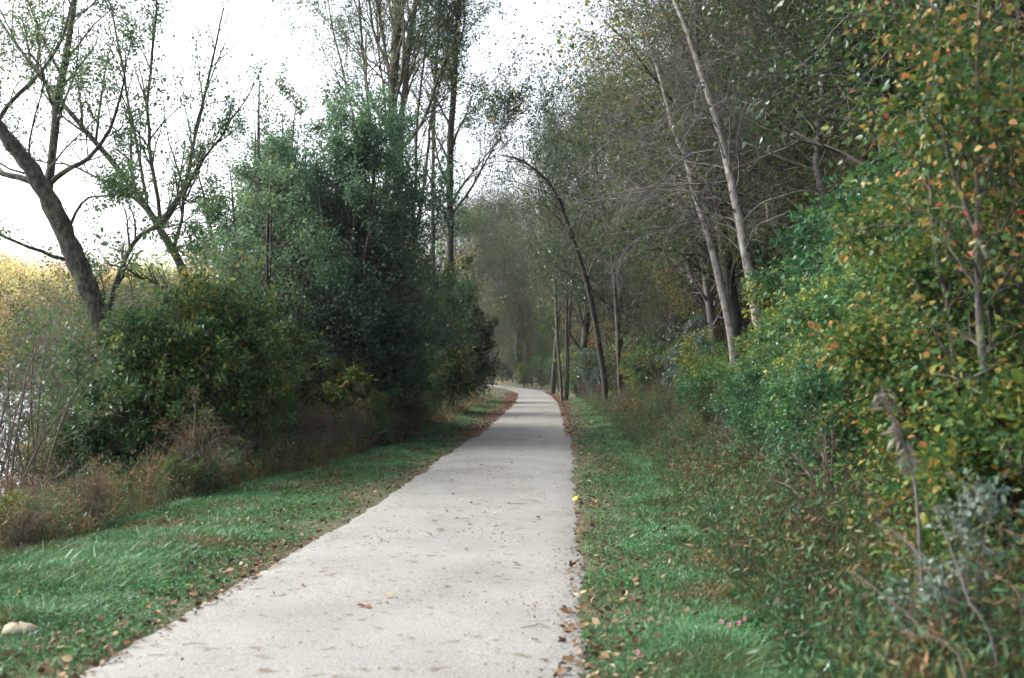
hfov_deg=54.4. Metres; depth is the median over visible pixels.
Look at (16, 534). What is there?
dry weed
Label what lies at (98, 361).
viny shrub
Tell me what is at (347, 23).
tall tree
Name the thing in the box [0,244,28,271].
shore tree
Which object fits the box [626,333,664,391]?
dark shrub
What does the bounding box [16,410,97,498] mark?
viny shrub
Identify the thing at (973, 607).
leaning stalk
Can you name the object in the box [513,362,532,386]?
shrub
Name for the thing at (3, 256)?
shore tree
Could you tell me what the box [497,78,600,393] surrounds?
leafy tree
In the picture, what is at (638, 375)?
shrub
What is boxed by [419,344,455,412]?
shrub
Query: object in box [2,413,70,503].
viny shrub
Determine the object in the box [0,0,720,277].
sky
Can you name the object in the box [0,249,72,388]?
shore tree
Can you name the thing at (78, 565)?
verge grass
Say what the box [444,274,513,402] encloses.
round bush
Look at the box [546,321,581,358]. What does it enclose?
leafy tree
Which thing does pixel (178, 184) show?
fan branched tree
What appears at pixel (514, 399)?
leaf litter
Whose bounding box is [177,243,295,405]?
bare bush
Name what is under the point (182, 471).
viny plant
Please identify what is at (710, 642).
verge grass
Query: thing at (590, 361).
dark shrub
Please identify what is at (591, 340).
ochre tree
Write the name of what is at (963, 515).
blue green plant
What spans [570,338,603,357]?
dark shrub
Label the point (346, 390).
yellowing bush
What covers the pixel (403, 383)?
shrub
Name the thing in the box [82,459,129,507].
dry weed
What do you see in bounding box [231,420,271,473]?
plant
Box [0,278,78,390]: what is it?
shore tree
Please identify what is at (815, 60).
dark tree
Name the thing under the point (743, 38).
dark tree
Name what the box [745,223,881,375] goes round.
shrub
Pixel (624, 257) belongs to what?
dark tree
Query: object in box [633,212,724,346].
dark tree
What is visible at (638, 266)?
twiggy tree
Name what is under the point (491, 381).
leafy tree
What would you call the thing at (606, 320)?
ochre tree
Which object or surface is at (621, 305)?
dark tree
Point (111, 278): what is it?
shore tree
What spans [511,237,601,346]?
twiggy tree
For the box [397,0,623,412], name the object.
tall tree
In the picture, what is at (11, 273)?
shore tree
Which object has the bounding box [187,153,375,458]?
tall loose bush
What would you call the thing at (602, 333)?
twiggy tree
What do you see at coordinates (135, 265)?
tree
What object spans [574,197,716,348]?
twiggy tree
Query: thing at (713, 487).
tall grass
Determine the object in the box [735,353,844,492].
shrub
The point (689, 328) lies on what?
blue grey shrub
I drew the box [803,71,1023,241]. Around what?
shrub
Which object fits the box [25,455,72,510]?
dry weed
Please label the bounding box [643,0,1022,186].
dark tree
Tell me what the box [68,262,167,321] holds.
shore tree
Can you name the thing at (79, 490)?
plant
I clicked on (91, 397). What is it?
viny shrub
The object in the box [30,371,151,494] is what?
viny shrub
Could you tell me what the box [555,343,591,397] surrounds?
shrub
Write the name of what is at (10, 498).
bush
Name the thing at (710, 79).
leafy tree
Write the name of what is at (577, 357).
dark shrub
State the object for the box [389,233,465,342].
verge tree
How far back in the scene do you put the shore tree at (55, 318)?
187.12 m
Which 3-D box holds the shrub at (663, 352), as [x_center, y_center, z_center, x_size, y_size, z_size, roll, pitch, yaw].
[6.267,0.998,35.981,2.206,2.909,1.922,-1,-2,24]
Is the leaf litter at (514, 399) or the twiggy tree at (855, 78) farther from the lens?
the leaf litter at (514, 399)
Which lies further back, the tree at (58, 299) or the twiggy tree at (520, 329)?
the twiggy tree at (520, 329)
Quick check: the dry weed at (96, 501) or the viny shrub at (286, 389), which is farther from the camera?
the viny shrub at (286, 389)
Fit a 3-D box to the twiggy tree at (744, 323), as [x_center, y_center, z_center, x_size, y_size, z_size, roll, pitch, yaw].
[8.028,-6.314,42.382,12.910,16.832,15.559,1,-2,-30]
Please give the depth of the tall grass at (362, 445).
17.90 m
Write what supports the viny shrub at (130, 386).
on the ground at (574, 478)
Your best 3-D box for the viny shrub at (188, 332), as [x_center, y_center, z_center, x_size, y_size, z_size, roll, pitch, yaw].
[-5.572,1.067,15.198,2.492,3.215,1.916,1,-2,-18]
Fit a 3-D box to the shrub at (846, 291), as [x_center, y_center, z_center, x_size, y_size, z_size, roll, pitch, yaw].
[4.671,-0.142,9.291,3.316,3.510,2.744,0,-2,-9]
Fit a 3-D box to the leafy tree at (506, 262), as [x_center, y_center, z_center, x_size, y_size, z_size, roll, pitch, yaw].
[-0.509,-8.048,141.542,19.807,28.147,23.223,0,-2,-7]
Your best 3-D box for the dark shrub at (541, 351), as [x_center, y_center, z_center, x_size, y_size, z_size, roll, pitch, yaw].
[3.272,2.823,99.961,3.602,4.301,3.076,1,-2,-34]
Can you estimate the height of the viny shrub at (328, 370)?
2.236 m
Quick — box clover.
[0,425,843,675]
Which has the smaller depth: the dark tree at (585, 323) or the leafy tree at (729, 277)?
the leafy tree at (729, 277)
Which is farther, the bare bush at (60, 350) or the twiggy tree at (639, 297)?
the twiggy tree at (639, 297)
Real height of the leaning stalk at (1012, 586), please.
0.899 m
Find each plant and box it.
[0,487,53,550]
[30,498,67,543]
[41,462,112,535]
[44,489,92,520]
[154,450,210,501]
[167,436,241,491]
[202,433,241,489]
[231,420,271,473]
[408,387,439,425]
[655,397,677,417]
[663,401,698,433]
[705,413,762,469]
[761,391,889,519]
[824,426,933,548]
[877,467,1023,677]
[990,507,1023,591]
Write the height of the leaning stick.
0.776 m
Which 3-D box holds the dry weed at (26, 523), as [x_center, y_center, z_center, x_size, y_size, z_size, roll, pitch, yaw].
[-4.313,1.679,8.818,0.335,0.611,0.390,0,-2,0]
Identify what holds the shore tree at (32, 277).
on the ground at (574, 478)
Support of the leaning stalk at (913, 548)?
on the ground at (574, 478)
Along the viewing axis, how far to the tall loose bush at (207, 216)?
24.88 m
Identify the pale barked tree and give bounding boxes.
[521,0,834,369]
[564,0,851,337]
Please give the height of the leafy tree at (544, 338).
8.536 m
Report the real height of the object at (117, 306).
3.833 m
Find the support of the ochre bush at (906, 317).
on the ground at (574, 478)
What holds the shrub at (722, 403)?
on the ground at (574, 478)
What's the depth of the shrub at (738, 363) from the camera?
19.06 m
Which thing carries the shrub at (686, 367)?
on the ground at (574, 478)
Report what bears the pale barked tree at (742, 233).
on the ground at (574, 478)
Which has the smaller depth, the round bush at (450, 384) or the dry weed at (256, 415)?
the dry weed at (256, 415)
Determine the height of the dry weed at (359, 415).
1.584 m
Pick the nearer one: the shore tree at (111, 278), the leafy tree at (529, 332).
the leafy tree at (529, 332)
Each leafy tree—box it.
[405,195,529,329]
[427,184,549,384]
[456,188,545,378]
[486,0,919,247]
[489,0,860,359]
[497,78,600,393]
[498,339,522,382]
[510,320,540,380]
[521,309,564,382]
[523,305,551,360]
[539,315,580,354]
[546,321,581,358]
[580,89,776,335]
[590,1,816,309]
[813,0,966,162]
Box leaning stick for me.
[362,422,397,449]
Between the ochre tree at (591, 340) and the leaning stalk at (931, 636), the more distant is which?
the ochre tree at (591, 340)
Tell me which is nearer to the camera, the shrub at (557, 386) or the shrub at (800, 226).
the shrub at (800, 226)
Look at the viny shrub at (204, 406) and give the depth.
16.01 m
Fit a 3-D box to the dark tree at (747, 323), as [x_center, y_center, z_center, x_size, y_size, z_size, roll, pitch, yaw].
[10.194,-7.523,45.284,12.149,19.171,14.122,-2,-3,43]
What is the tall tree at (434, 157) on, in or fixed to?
on the ground at (574, 478)
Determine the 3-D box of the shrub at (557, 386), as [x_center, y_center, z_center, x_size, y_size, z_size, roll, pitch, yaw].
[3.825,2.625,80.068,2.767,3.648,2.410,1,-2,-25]
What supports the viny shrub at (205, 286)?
on the ground at (574, 478)
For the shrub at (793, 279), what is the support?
on the ground at (574, 478)
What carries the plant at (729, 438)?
on the ground at (574, 478)
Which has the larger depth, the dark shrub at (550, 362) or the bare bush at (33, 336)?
the dark shrub at (550, 362)
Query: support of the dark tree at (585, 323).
on the ground at (574, 478)
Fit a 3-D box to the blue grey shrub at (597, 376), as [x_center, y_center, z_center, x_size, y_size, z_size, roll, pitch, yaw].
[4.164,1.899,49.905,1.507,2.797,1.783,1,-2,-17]
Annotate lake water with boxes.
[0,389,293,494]
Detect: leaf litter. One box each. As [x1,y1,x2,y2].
[0,394,784,677]
[428,392,605,437]
[525,340,727,431]
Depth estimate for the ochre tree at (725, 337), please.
43.47 m
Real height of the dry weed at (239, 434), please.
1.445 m
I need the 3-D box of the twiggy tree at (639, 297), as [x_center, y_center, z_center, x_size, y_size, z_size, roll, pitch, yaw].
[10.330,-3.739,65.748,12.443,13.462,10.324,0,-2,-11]
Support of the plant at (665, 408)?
on the ground at (574, 478)
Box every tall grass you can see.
[2,396,494,550]
[581,391,999,676]
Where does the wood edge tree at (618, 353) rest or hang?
on the ground at (574, 478)
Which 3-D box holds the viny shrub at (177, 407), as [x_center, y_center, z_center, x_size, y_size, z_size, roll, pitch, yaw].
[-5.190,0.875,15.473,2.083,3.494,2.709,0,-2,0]
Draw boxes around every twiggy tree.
[423,163,551,359]
[438,168,586,384]
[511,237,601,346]
[529,214,640,376]
[537,0,842,356]
[571,5,759,346]
[571,50,787,349]
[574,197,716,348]
[579,110,699,339]
[597,0,791,318]
[599,222,682,339]
[610,0,1013,287]
[632,0,869,299]
[773,0,1023,156]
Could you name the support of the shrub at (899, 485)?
on the ground at (574, 478)
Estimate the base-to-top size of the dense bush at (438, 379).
9.472 m
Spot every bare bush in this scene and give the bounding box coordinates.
[0,295,107,496]
[0,298,127,498]
[0,303,129,501]
[0,309,115,477]
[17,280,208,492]
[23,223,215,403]
[28,294,148,439]
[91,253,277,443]
[94,242,251,357]
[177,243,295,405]
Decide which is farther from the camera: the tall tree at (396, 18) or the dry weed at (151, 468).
the tall tree at (396, 18)
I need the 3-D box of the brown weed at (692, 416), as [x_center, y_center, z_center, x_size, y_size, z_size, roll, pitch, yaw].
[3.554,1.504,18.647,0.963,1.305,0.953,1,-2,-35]
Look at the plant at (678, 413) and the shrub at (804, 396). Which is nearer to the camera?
the shrub at (804, 396)
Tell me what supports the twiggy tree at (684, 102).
on the ground at (574, 478)
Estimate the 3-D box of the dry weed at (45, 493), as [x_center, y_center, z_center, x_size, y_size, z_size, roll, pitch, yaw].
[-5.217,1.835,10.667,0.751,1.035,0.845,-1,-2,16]
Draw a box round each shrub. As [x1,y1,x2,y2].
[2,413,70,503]
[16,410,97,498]
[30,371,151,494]
[54,295,199,490]
[55,306,230,490]
[59,359,170,483]
[75,353,153,462]
[97,285,247,486]
[113,262,272,465]
[147,276,289,460]
[153,380,216,454]
[213,284,310,458]
[229,294,307,432]
[254,320,337,454]
[275,321,328,441]
[286,311,344,439]
[301,354,367,447]
[302,325,348,430]
[377,351,432,429]
[399,351,443,414]
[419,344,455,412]
[495,350,514,383]
[506,349,523,384]
[512,356,537,385]
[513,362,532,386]
[524,354,551,388]
[531,346,549,386]
[539,347,570,391]
[540,346,553,385]
[544,351,564,391]
[552,357,574,393]
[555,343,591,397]
[563,342,591,391]
[569,351,603,395]
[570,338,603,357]
[570,348,599,398]
[580,334,614,391]
[583,350,610,398]
[596,352,629,394]
[604,333,641,394]
[608,331,654,357]
[618,346,659,395]
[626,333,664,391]
[629,342,673,393]
[640,321,684,380]
[651,330,696,401]
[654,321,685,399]
[661,311,720,393]
[661,349,715,427]
[668,352,742,450]
[673,325,728,371]
[674,329,715,373]
[691,339,739,388]
[697,360,766,456]
[707,346,786,481]
[721,314,801,393]
[724,351,749,375]
[734,229,832,351]
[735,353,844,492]
[737,307,781,355]
[738,326,873,498]
[738,329,785,385]
[740,198,879,353]
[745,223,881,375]
[754,327,907,505]
[766,194,905,399]
[768,112,964,355]
[775,256,844,370]
[781,159,903,337]
[794,160,1009,384]
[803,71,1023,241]
[826,152,1021,385]
[880,34,1023,185]
[887,384,1001,533]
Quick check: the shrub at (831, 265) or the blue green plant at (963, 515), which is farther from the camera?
the shrub at (831, 265)
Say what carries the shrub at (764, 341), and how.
on the ground at (574, 478)
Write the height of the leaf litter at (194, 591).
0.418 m
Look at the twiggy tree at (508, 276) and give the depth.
110.05 m
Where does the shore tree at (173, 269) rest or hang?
on the ground at (574, 478)
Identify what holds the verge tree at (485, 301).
on the ground at (574, 478)
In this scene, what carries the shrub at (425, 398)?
on the ground at (574, 478)
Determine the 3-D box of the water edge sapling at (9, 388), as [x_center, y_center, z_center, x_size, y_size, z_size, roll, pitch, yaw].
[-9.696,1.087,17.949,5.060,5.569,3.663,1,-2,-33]
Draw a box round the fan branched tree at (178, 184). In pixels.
[0,0,281,362]
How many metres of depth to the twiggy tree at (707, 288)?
31.66 m
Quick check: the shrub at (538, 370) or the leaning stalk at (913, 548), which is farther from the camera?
the shrub at (538, 370)
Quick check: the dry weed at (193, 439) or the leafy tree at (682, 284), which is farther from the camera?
the leafy tree at (682, 284)
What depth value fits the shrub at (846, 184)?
15.26 m
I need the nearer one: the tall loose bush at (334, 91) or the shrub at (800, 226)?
the shrub at (800, 226)
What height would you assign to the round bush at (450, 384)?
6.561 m
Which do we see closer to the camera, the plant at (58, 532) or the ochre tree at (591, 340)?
the plant at (58, 532)
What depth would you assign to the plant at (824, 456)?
8.71 m
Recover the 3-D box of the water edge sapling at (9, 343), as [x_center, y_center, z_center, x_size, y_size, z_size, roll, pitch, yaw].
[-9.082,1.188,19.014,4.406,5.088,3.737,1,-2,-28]
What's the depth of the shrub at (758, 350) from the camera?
15.52 m
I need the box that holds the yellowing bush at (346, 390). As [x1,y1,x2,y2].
[319,355,397,451]
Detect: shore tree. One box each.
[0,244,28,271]
[0,244,36,373]
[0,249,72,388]
[0,252,40,388]
[0,254,65,389]
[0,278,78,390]
[24,280,82,386]
[33,266,76,380]
[48,260,132,355]
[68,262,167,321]
[105,262,163,314]
[109,251,189,302]
[119,250,192,325]
[139,256,211,299]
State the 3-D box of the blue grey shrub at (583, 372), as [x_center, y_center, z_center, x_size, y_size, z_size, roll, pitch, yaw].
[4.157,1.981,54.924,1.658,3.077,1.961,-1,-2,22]
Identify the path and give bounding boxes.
[80,385,589,677]
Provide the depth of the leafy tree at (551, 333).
98.01 m
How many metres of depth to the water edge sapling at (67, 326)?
20.32 m
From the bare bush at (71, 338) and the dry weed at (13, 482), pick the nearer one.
the dry weed at (13, 482)
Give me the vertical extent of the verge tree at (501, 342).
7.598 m
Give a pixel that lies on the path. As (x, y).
(289, 621)
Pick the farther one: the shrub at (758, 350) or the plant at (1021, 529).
the shrub at (758, 350)
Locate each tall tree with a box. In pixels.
[265,0,505,379]
[270,0,484,194]
[341,0,516,314]
[366,0,506,408]
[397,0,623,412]
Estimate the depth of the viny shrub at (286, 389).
16.82 m
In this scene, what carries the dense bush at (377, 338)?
on the ground at (574, 478)
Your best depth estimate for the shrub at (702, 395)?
16.91 m
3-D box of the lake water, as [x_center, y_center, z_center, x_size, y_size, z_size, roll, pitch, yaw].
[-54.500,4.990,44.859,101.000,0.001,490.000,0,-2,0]
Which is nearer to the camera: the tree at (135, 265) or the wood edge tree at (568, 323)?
the tree at (135, 265)
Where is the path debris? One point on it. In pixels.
(182, 658)
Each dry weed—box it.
[0,464,55,511]
[0,471,49,542]
[0,490,55,549]
[1,497,50,546]
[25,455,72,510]
[58,451,114,528]
[70,458,123,525]
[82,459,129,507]
[128,445,165,495]
[151,384,234,496]
[168,431,216,496]
[205,418,259,484]
[207,415,258,461]
[245,406,292,473]
[332,378,379,452]
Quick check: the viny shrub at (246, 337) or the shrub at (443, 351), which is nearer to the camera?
the viny shrub at (246, 337)
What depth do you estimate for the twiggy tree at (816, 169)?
21.64 m
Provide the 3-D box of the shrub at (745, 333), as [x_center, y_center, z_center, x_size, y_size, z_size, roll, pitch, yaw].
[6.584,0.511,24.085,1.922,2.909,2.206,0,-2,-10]
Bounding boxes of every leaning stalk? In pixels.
[816,549,966,677]
[870,496,944,658]
[908,483,997,676]
[959,554,1023,633]
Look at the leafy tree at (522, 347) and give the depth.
117.61 m
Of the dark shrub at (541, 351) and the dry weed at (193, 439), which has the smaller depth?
the dry weed at (193, 439)
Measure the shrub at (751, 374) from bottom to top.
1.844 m
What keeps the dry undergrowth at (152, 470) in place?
on the ground at (574, 478)
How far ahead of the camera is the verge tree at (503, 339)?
92.29 m
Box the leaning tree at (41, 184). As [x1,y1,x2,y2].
[0,0,224,479]
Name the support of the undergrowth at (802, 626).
on the ground at (574, 478)
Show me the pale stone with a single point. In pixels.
(11, 627)
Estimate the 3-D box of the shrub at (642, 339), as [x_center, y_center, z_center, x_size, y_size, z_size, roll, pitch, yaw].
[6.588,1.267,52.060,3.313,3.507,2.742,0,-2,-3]
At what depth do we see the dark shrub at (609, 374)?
49.73 m
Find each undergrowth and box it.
[0,386,494,552]
[578,372,1023,677]
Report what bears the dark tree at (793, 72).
on the ground at (574, 478)
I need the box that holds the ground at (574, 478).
[0,330,771,677]
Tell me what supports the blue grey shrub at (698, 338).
on the ground at (574, 478)
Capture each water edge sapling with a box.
[0,266,94,493]
[0,268,159,445]
[0,286,98,495]
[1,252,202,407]
[27,215,220,389]
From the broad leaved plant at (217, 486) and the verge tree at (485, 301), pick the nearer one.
the broad leaved plant at (217, 486)
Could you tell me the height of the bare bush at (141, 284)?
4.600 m
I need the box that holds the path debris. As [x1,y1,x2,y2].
[119,394,578,677]
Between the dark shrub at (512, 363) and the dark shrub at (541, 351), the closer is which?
the dark shrub at (541, 351)
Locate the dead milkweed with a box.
[868,385,926,642]
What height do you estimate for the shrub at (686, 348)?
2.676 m
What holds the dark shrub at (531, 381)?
on the ground at (574, 478)
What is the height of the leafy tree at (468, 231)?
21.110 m
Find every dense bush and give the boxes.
[194,71,482,445]
[359,100,485,423]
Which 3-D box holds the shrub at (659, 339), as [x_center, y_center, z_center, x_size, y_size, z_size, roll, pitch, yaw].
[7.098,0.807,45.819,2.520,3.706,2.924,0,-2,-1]
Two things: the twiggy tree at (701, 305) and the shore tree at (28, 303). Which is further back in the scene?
the shore tree at (28, 303)
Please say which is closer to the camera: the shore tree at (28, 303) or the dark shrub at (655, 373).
the dark shrub at (655, 373)
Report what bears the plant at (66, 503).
on the ground at (574, 478)
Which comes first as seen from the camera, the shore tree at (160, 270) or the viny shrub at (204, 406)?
the viny shrub at (204, 406)
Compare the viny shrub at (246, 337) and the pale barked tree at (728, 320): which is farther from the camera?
the pale barked tree at (728, 320)
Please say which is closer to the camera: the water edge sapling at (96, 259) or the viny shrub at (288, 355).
the viny shrub at (288, 355)
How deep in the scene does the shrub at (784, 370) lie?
9.95 m
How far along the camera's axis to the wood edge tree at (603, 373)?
42.26 m
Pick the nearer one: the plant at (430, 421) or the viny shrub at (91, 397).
the viny shrub at (91, 397)
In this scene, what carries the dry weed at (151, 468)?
on the ground at (574, 478)
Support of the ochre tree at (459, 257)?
on the ground at (574, 478)
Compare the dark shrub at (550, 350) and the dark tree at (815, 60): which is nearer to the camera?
the dark tree at (815, 60)
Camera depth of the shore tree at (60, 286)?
194.38 m
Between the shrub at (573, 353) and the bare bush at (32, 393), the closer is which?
the bare bush at (32, 393)
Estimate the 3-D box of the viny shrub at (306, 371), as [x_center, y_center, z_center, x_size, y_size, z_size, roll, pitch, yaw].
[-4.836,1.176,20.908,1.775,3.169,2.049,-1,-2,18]
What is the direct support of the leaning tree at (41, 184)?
on the ground at (574, 478)
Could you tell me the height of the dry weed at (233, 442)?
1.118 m
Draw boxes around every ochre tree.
[418,238,506,338]
[546,290,614,387]
[590,308,646,354]
[662,262,763,346]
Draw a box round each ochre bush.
[789,91,1023,549]
[813,166,1023,520]
[863,351,1023,635]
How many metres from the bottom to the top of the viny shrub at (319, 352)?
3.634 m
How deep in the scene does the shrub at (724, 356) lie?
23.91 m
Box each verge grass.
[0,398,511,677]
[563,397,854,677]
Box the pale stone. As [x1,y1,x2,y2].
[1,621,38,636]
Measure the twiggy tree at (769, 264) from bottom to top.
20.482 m
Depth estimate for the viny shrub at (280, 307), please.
20.78 m
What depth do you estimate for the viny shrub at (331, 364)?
23.13 m
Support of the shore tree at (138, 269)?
on the ground at (574, 478)
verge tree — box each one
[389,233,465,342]
[458,274,525,385]
[472,300,515,393]
[480,308,527,389]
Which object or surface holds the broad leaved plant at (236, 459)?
on the ground at (574, 478)
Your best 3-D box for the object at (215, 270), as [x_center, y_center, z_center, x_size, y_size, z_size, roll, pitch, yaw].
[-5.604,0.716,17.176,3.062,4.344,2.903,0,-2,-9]
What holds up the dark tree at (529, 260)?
on the ground at (574, 478)
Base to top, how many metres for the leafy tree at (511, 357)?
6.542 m
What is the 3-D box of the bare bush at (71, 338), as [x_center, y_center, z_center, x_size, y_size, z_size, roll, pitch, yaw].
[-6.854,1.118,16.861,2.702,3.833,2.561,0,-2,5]
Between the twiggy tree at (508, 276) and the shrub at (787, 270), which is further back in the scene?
the twiggy tree at (508, 276)
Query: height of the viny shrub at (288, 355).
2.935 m
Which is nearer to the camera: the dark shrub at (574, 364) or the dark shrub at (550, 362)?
the dark shrub at (574, 364)
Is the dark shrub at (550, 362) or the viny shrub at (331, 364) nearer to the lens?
the viny shrub at (331, 364)
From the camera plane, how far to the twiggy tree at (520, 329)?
116.02 m
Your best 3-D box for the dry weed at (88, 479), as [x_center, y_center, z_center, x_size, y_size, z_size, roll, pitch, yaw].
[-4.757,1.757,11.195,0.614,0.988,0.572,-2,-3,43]
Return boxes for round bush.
[408,248,486,409]
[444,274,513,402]
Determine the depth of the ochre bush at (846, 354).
6.50 m
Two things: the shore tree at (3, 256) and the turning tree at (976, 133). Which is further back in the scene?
the shore tree at (3, 256)
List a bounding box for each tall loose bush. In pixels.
[146,54,328,382]
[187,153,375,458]
[206,68,457,423]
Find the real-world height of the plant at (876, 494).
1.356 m
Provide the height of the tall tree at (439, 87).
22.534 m
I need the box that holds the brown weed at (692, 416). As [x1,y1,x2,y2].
[678,386,714,439]
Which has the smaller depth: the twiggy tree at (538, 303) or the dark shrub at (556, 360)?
the dark shrub at (556, 360)
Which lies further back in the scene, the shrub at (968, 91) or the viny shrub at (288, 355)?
the viny shrub at (288, 355)
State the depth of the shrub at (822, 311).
11.87 m
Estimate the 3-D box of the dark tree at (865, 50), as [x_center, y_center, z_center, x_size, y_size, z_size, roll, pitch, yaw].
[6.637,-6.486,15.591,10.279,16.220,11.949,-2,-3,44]
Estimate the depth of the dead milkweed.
4.58 m
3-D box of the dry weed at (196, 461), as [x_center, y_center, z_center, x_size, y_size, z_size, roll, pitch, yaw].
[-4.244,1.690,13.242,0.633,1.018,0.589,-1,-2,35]
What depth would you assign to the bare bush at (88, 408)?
13.18 m
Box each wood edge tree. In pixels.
[420,72,643,400]
[458,0,717,394]
[461,96,656,400]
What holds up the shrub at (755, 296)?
on the ground at (574, 478)
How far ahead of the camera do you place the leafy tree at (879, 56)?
23.58 m
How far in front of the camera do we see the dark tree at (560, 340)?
97.14 m
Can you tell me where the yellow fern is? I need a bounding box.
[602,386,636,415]
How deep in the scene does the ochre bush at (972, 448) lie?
5.01 m
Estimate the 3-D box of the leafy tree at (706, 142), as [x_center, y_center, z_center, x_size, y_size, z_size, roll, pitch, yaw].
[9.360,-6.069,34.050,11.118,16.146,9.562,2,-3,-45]
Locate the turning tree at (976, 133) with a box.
[785,0,1023,532]
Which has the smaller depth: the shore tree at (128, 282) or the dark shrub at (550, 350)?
the dark shrub at (550, 350)
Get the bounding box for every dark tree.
[486,45,649,397]
[497,192,576,346]
[508,205,593,344]
[512,63,691,395]
[568,152,686,337]
[619,4,760,338]
[630,0,848,173]
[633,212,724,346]
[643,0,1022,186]
[670,0,1023,206]
[696,0,914,197]
[724,0,1022,129]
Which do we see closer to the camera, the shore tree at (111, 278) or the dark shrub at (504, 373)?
the dark shrub at (504, 373)
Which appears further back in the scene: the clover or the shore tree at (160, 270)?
the shore tree at (160, 270)
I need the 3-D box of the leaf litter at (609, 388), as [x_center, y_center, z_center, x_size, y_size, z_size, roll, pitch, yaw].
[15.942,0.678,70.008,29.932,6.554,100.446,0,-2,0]
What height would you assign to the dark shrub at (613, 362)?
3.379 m
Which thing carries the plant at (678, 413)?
on the ground at (574, 478)

